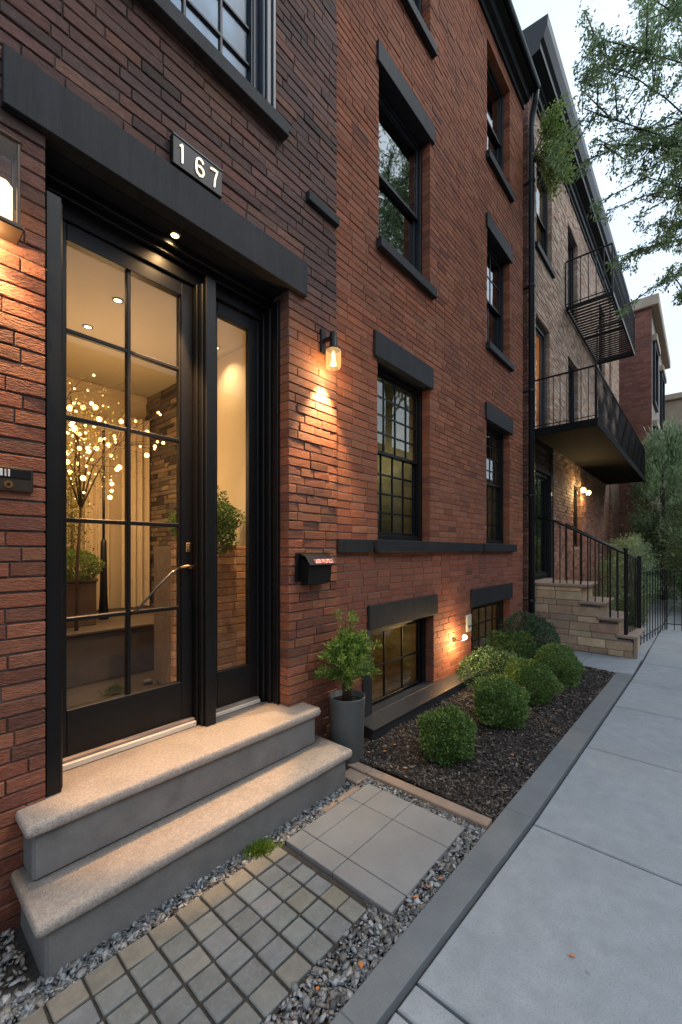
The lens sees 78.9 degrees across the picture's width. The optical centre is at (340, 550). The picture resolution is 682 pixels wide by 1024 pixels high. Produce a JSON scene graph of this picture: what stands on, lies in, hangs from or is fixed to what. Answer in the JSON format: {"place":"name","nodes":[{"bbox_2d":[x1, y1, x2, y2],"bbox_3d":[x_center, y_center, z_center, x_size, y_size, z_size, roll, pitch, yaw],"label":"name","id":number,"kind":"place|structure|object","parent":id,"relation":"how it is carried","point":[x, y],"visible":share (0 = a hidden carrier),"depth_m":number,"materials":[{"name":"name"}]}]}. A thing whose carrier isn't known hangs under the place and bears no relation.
{"place":"outdoors","nodes":[
{"label":"outdoors","id":0,"kind":"place"},
{"bbox_2d":[98,682,132,697],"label":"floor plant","id":1,"kind":"object","parent":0,"point":[114,690],"visible":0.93,"depth_m":3.30,"materials":[{"name":"green plant"}]},
{"bbox_2d":[142,679,152,683],"bbox_3d":[-1.674,1.129,3.586,0.078,0.042,0.080,0,0,41],"label":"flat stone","id":2,"kind":"object","parent":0,"point":[146,681],"visible":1,"depth_m":3.56,"materials":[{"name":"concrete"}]},
{"bbox_2d":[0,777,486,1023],"bbox_3d":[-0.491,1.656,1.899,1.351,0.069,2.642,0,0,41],"label":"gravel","id":3,"kind":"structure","parent":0,"point":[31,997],"depth_m":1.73,"materials":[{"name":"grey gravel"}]},
{"bbox_2d":[0,585,678,1023],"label":"pavement bed","id":4,"kind":"object","parent":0,"point":[32,973],"depth_m":1.72,"materials":[{"name":"grey gravel"}]},
{"bbox_2d":[0,0,338,934],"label":"brick townhouse","id":5,"kind":"structure","parent":4,"relation":"on","point":[142,272],"depth_m":2.71,"materials":[{"name":"brick"}]},
{"bbox_2d":[0,129,24,244],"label":"wall lantern","id":6,"kind":"object","parent":5,"relation":"attached to","point":[11,230],"depth_m":1.74,"materials":[{"name":"brown metal"}]},
{"bbox_2d":[0,466,32,492],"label":"intercom panel","id":7,"kind":"structure","parent":5,"relation":"attached to","point":[13,479],"depth_m":1.82,"materials":[{"name":"brown metal"}]},
{"bbox_2d":[67,466,95,577],"bbox_3d":[-2.658,-0.061,4.078,0.467,1.515,0.474,0,0,41],"label":"vine plant","id":8,"kind":"object","parent":5,"relation":"on","point":[71,538],"visible":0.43,"depth_m":4.09,"materials":[{"name":"green plant"}]},
{"bbox_2d":[67,548,104,627],"bbox_3d":[-2.490,0.330,3.856,0.423,0.727,0.442,0,0,19],"label":"box planter","id":9,"kind":"object","parent":5,"relation":"on","point":[87,593],"visible":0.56,"depth_m":3.81,"materials":[{"name":"green plant"}]},
{"bbox_2d":[67,361,164,630],"bbox_3d":[-2.017,-0.480,3.741,0.659,2.352,1.004,0,0,41],"label":"lit tree","id":10,"kind":"object","parent":9,"relation":"in","point":[80,500],"visible":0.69,"depth_m":3.52,"materials":[{"name":"yellow plant"}]},
{"bbox_2d":[85,414,109,609],"bbox_3d":[-2.804,-0.435,4.772,0.080,2.230,0.260,0,0,41],"label":"curtain","id":11,"kind":"object","parent":5,"relation":"hanging from","point":[94,537],"visible":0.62,"depth_m":4.75,"materials":[{"name":"beige fabric"}]},
{"bbox_2d":[98,428,108,619],"bbox_3d":[-2.419,-0.303,4.223,0.100,1.994,0.100,0,0,41],"label":"floor post","id":12,"kind":"object","parent":5,"relation":"on","point":[103,603],"visible":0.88,"depth_m":4.21,"materials":[{"name":"black metal"}]},
{"bbox_2d":[63,221,194,757],"bbox_3d":[-1.249,-0.325,2.434,0.116,2.840,0.820,0,0,41],"label":"door","id":13,"kind":"structure","parent":5,"relation":"in","point":[89,725],"depth_m":2.48,"materials":[{"name":"black paint"}]},
{"bbox_2d":[121,416,149,607],"bbox_3d":[-2.485,-0.460,5.031,0.080,2.280,0.350,0,0,41],"label":"curtain","id":14,"kind":"object","parent":5,"relation":"hanging from","point":[140,554],"visible":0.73,"depth_m":5.05,"materials":[{"name":"beige fabric"}]},
{"bbox_2d":[169,132,222,198],"bbox_3d":[-0.852,-2.272,2.461,0.055,0.168,0.321,0,0,41],"label":"house number sign","id":15,"kind":"object","parent":5,"relation":"attached to","point":[193,163],"visible":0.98,"depth_m":2.43,"materials":[{"name":"black metal"}]},
{"bbox_2d":[154,486,245,683],"bbox_3d":[-1.177,0.282,3.669,0.547,1.726,0.738,0,0,41],"label":"brick planter","id":16,"kind":"object","parent":5,"relation":"on","point":[231,604],"visible":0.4,"depth_m":3.64,"materials":[{"name":"brown brick"}]},
{"bbox_2d":[170,0,275,108],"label":"window","id":17,"kind":"structure","parent":5,"relation":"in","point":[244,31],"depth_m":2.86,"materials":[{"name":"paint"}]},
{"bbox_2d":[216,301,256,707],"bbox_3d":[-0.790,-0.323,3.014,0.045,2.845,0.408,0,0,41],"label":"side window","id":18,"kind":"structure","parent":5,"relation":"in","point":[239,682],"depth_m":3.11,"materials":[{"name":"black paint"}]},
{"bbox_2d":[295,553,335,585],"bbox_3d":[-0.175,0.140,3.180,0.128,0.250,0.360,0,0,41],"label":"mailbox","id":19,"kind":"object","parent":5,"relation":"attached to","point":[313,568],"visible":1,"depth_m":3.11,"materials":[{"name":"black paint"}]},
{"bbox_2d":[320,328,340,370],"bbox_3d":[-0.083,-1.589,3.245,0.182,0.343,0.118,0,0,41],"label":"wall lamp","id":20,"kind":"object","parent":5,"relation":"attached to","point":[333,348],"visible":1,"depth_m":3.22,"materials":[{"name":"black metal"}]},
{"bbox_2d":[10,701,351,976],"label":"stone steps","id":21,"kind":"structure","parent":4,"relation":"on","point":[117,842],"depth_m":2.08,"materials":[{"name":"stone"}]},
{"bbox_2d":[14,841,371,1023],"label":"cobble path","id":22,"kind":"structure","parent":4,"relation":"on","point":[268,996],"depth_m":1.68,"materials":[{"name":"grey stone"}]},
{"bbox_2d":[241,830,284,861],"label":"grass tuft","id":23,"kind":"object","parent":22,"relation":"on","point":[261,846],"visible":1,"depth_m":2.27,"materials":[{"name":"green plant"}]},
{"bbox_2d":[286,783,463,915],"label":"paving slabs","id":24,"kind":"structure","parent":4,"relation":"on","point":[383,851],"depth_m":2.32,"materials":[{"name":"grey concrete"}]},
{"bbox_2d":[321,762,491,829],"bbox_3d":[0.307,1.660,2.647,1.100,0.080,0.592,0,0,41],"label":"bed edging","id":25,"kind":"object","parent":4,"relation":"on","point":[357,773],"visible":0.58,"depth_m":2.78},
{"bbox_2d":[336,0,540,742],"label":"brick townhouse","id":26,"kind":"structure","parent":4,"relation":"on","point":[432,98],"depth_m":4.84,"materials":[{"name":"brick"}]},
{"bbox_2d":[372,617,425,705],"bbox_3d":[0.551,1.157,4.371,0.100,0.863,1.188,0,0,41],"label":"window","id":27,"kind":"structure","parent":26,"relation":"in","point":[420,651],"depth_m":4.62,"materials":[{"name":"black paint"}]},
{"bbox_2d":[377,367,421,540],"bbox_3d":[0.561,-0.956,4.382,0.100,1.706,0.998,0,0,41],"label":"window","id":28,"kind":"structure","parent":26,"relation":"in","point":[416,535],"depth_m":4.53,"materials":[{"name":"black glass"}]},
{"bbox_2d":[378,87,421,273],"bbox_3d":[0.568,-3.765,4.390,0.100,1.648,0.978,0,0,41],"label":"window","id":29,"kind":"structure","parent":26,"relation":"in","point":[385,106],"depth_m":4.68,"materials":[{"name":"grey paint"}]},
{"bbox_2d":[413,0,421,15],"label":"window","id":30,"kind":"structure","parent":26,"relation":"in","point":[418,3],"depth_m":4.71,"materials":[{"name":"grey paint"}]},
{"bbox_2d":[453,634,466,641],"bbox_3d":[1.450,1.064,5.027,0.172,0.111,0.064,0,0,41],"label":"wall lamp","id":31,"kind":"object","parent":26,"relation":"attached to","point":[464,636],"visible":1,"depth_m":5.00,"materials":[{"name":"glass"}]},
{"bbox_2d":[465,614,470,631],"bbox_3d":[1.658,0.940,5.383,0.032,0.220,0.130,0,0,41],"label":"utility box","id":32,"kind":"object","parent":26,"relation":"attached to","point":[468,622],"visible":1,"depth_m":5.35,"materials":[{"name":"grey plastic"}]},
{"bbox_2d":[471,600,502,661],"bbox_3d":[2.090,1.170,6.134,0.100,0.838,1.448,0,0,41],"label":"window","id":33,"kind":"structure","parent":26,"relation":"in","point":[499,604],"depth_m":6.41,"materials":[{"name":"black paint"}]},
{"bbox_2d":[486,426,502,543],"bbox_3d":[2.258,-0.976,6.326,0.100,1.746,0.938,0,0,41],"label":"window","id":34,"kind":"structure","parent":26,"relation":"in","point":[499,437],"depth_m":6.61,"materials":[{"name":"black paint"}]},
{"bbox_2d":[487,243,502,352],"bbox_3d":[2.265,-3.760,6.333,0.100,1.618,0.918,0,0,41],"label":"window","id":35,"kind":"structure","parent":26,"relation":"in","point":[498,312],"depth_m":6.62,"materials":[{"name":"grey paint"}]},
{"bbox_2d":[487,60,502,171],"bbox_3d":[2.265,-6.475,6.333,0.100,1.648,0.918,0,0,41],"label":"window","id":36,"kind":"structure","parent":26,"relation":"in","point":[497,138],"depth_m":6.61,"materials":[{"name":"grey paint"}]},
{"bbox_2d":[523,89,539,641],"bbox_3d":[3.270,-3.052,7.085,0.154,9.405,0.332,0,0,-16],"label":"downpipe","id":37,"kind":"object","parent":26,"relation":"attached to","point":[530,183],"visible":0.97,"depth_m":7.09,"materials":[{"name":"metal"}]},
{"bbox_2d":[532,91,585,201],"bbox_3d":[3.623,-6.738,6.933,0.841,1.428,0.785,0,0,-37],"label":"climbing plant","id":38,"kind":"object","parent":37,"relation":"attached to","point":[548,123],"visible":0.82,"depth_m":6.88,"materials":[{"name":"green plant"}]},
{"bbox_2d":[330,672,632,1023],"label":"kerb","id":39,"kind":"structure","parent":4,"relation":"on","point":[384,988],"depth_m":2.04,"materials":[{"name":"concrete"}]},
{"bbox_2d":[359,658,615,820],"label":"mulch","id":40,"kind":"object","parent":4,"relation":"on","point":[409,748],"visible":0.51,"depth_m":3.30,"materials":[{"name":"brown wood"}]},
{"bbox_2d":[314,608,382,765],"bbox_3d":[0.062,1.039,3.221,0.476,1.202,0.644,0,0,41],"label":"potted shrub","id":41,"kind":"object","parent":40,"relation":"on","point":[347,647],"visible":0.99,"depth_m":3.17,"materials":[{"name":"green plant"}]},
{"bbox_2d":[416,704,476,766],"bbox_3d":[0.823,1.426,3.222,0.438,0.453,0.517,0,0,41],"label":"round shrub","id":42,"kind":"object","parent":40,"relation":"on","point":[437,743],"visible":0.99,"depth_m":3.10,"materials":[{"name":"green plant"}]},
{"bbox_2d":[455,645,527,689],"bbox_3d":[1.886,1.403,5.082,1.103,0.506,0.995,0,0,25],"label":"round shrub","id":43,"kind":"object","parent":40,"relation":"on","point":[475,666],"visible":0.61,"depth_m":5.01,"materials":[{"name":"green plant"}]},
{"bbox_2d":[473,674,530,729],"bbox_3d":[1.497,1.415,3.842,0.533,0.483,0.576,0,0,15],"label":"round shrub","id":44,"kind":"object","parent":40,"relation":"on","point":[513,704],"visible":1,"depth_m":3.76,"materials":[{"name":"green plant"}]},
{"bbox_2d":[483,628,537,670],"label":"round shrub","id":45,"kind":"object","parent":40,"relation":"on","point":[523,638],"visible":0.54,"depth_m":5.39,"materials":[{"name":"green plant"}]},
{"bbox_2d":[499,609,560,663],"bbox_3d":[2.742,1.255,5.972,0.850,0.811,0.777,0,0,41],"label":"round shrub","id":46,"kind":"object","parent":40,"relation":"on","point":[544,631],"visible":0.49,"depth_m":5.91,"materials":[{"name":"green plant"}]},
{"bbox_2d":[503,655,564,705],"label":"round shrub","id":47,"kind":"object","parent":40,"relation":"on","point":[530,675],"visible":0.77,"depth_m":4.36,"materials":[{"name":"green plant"}]},
{"bbox_2d":[533,642,585,689],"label":"round shrub","id":48,"kind":"object","parent":40,"relation":"on","point":[549,652],"visible":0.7,"depth_m":5.01,"materials":[{"name":"green plant"}]},
{"bbox_2d":[522,14,645,640],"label":"brick townhouse","id":49,"kind":"structure","parent":4,"relation":"on","point":[586,437],"depth_m":9.00,"materials":[{"name":"brick"}]},
{"bbox_2d":[536,323,544,427],"bbox_3d":[3.780,-3.275,8.037,0.100,2.148,0.918,0,0,41],"label":"balcony door","id":50,"kind":"structure","parent":49,"relation":"in","point":[540,334],"depth_m":8.30,"materials":[{"name":"paint"}]},
{"bbox_2d":[536,164,547,257],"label":"window","id":51,"kind":"structure","parent":49,"relation":"in","point":[543,224],"depth_m":8.42,"materials":[{"name":"grey paint"}]},
{"bbox_2d":[535,471,548,578],"bbox_3d":[3.795,-0.485,8.024,0.100,2.028,1.218,0,0,41],"label":"door","id":52,"kind":"structure","parent":49,"relation":"in","point":[545,480],"depth_m":8.40,"materials":[{"name":"black paint"}]},
{"bbox_2d":[535,437,552,576],"bbox_3d":[3.876,-0.784,8.034,0.090,2.648,1.353,0,0,41],"label":"door frame","id":53,"kind":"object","parent":49,"relation":"in","point":[543,453],"depth_m":8.34,"materials":[{"name":"grey paint"}]},
{"bbox_2d":[568,235,573,322],"bbox_3d":[5.365,-6.410,9.853,0.100,2.078,0.998,0,0,41],"label":"balcony door","id":54,"kind":"structure","parent":49,"relation":"in","point":[570,247],"depth_m":10.16,"materials":[{"name":"grey paint"}]},
{"bbox_2d":[568,362,573,422],"bbox_3d":[5.398,-3.325,9.890,0.100,2.248,0.998,0,0,41],"label":"balcony door","id":55,"kind":"structure","parent":49,"relation":"in","point":[570,368],"depth_m":10.21,"materials":[{"name":"grey paint"}]},
{"bbox_2d":[573,486,576,546],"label":"window","id":56,"kind":"structure","parent":49,"relation":"in","point":[575,488],"depth_m":10.42,"materials":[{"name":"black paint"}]},
{"bbox_2d":[599,313,601,372],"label":"window","id":57,"kind":"structure","parent":49,"relation":"in","point":[600,366],"depth_m":12.98,"materials":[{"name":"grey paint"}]},
{"bbox_2d":[665,392,681,582],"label":"stucco building","id":58,"kind":"structure","parent":4,"relation":"on","point":[673,403],"depth_m":21.03,"materials":[{"name":"beige paint"}]},
{"bbox_2d":[388,595,681,1023],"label":"sidewalk","id":59,"kind":"structure","parent":0,"point":[589,875],"depth_m":1.94,"materials":[{"name":"concrete"}]},
{"bbox_2d":[544,0,681,320],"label":"street tree","id":60,"kind":"object","parent":59,"relation":"on","point":[670,149],"visible":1,"depth_m":5.43,"materials":[{"name":"green plant"}]},
{"bbox_2d":[640,568,681,644],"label":"iron fence","id":61,"kind":"object","parent":59,"relation":"on","point":[665,600],"visible":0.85,"depth_m":8.35,"materials":[{"name":"black metal"}]},
{"bbox_2d":[652,473,681,603],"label":"evergreen tree","id":62,"kind":"object","parent":59,"relation":"on","point":[672,557],"visible":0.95,"depth_m":11.53,"materials":[{"name":"green plant"}]},
{"bbox_2d":[660,460,681,585],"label":"evergreen tree","id":63,"kind":"object","parent":59,"relation":"on","point":[667,502],"visible":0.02,"depth_m":16.49,"materials":[{"name":"green plant"}]},
{"bbox_2d":[663,556,680,612],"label":"evergreen tree","id":64,"kind":"object","parent":59,"relation":"on","point":[677,596],"visible":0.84,"depth_m":9.99,"materials":[{"name":"green plant"}]},
{"bbox_2d":[512,0,681,394],"label":"sky","id":65,"kind":"structure","parent":0,"point":[563,14],"materials":[{"name":"white"}]},
{"bbox_2d":[555,598,675,674],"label":"pavement","id":66,"kind":"structure","parent":0,"point":[614,664],"depth_m":6.45,"materials":[{"name":"concrete"}]},
{"bbox_2d":[535,579,644,658],"bbox_3d":[4.214,1.141,7.140,1.565,1.177,0.960,0,0,41],"label":"stone stoop","id":67,"kind":"object","parent":66,"relation":"on","point":[574,616],"visible":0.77,"depth_m":6.82,"materials":[{"name":"beige stone"}]},
{"bbox_2d":[537,517,629,634],"bbox_3d":[3.948,0.357,6.828,1.333,1.893,0.072,0,0,41],"label":"iron railing","id":68,"kind":"object","parent":67,"relation":"on","point":[625,553],"visible":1,"depth_m":6.68,"materials":[{"name":"black metal"}]},
{"bbox_2d":[565,523,641,633],"bbox_3d":[4.349,0.394,7.047,1.159,1.818,0.862,0,0,41],"label":"iron railing","id":69,"kind":"object","parent":67,"relation":"on","point":[632,593],"visible":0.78,"depth_m":6.95,"materials":[{"name":"black metal"}]},
{"bbox_2d":[592,531,663,611],"bbox_3d":[7.044,0.638,10.175,1.526,2.233,4.234,0,0,41],"label":"bush","id":70,"kind":"object","parent":66,"relation":"on","point":[634,545],"visible":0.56,"depth_m":9.72,"materials":[{"name":"green plant"}]},
{"bbox_2d":[612,591,648,626],"bbox_3d":[5.960,1.288,8.537,0.678,0.943,1.483,0,0,41],"label":"evergreen tree","id":71,"kind":"object","parent":66,"relation":"on","point":[621,604],"visible":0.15,"depth_m":8.35,"materials":[{"name":"green plant"}]},
{"bbox_2d":[620,415,681,601],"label":"evergreen tree","id":72,"kind":"object","parent":66,"relation":"on","point":[666,447],"visible":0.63,"depth_m":13.32,"materials":[{"name":"green plant"}]},
{"bbox_2d":[619,293,670,594],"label":"brick building","id":73,"kind":"structure","parent":0,"point":[642,379],"depth_m":15.67,"materials":[{"name":"red brick"}]},
{"bbox_2d":[652,333,660,412],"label":"window","id":74,"kind":"structure","parent":73,"relation":"in","point":[656,346],"depth_m":16.02,"materials":[{"name":"grey paint"}]},
{"bbox_2d":[653,419,659,495],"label":"window","id":75,"kind":"structure","parent":73,"relation":"in","point":[655,422],"depth_m":15.89,"materials":[{"name":"grey paint"}]},
{"bbox_2d":[653,503,660,537],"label":"window","id":76,"kind":"structure","parent":73,"relation":"in","point":[654,507],"depth_m":15.93,"materials":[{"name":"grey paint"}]},
{"bbox_2d":[660,365,666,431],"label":"window","id":77,"kind":"structure","parent":73,"relation":"in","point":[663,380],"depth_m":18.95,"materials":[{"name":"black glass"}]}
]}

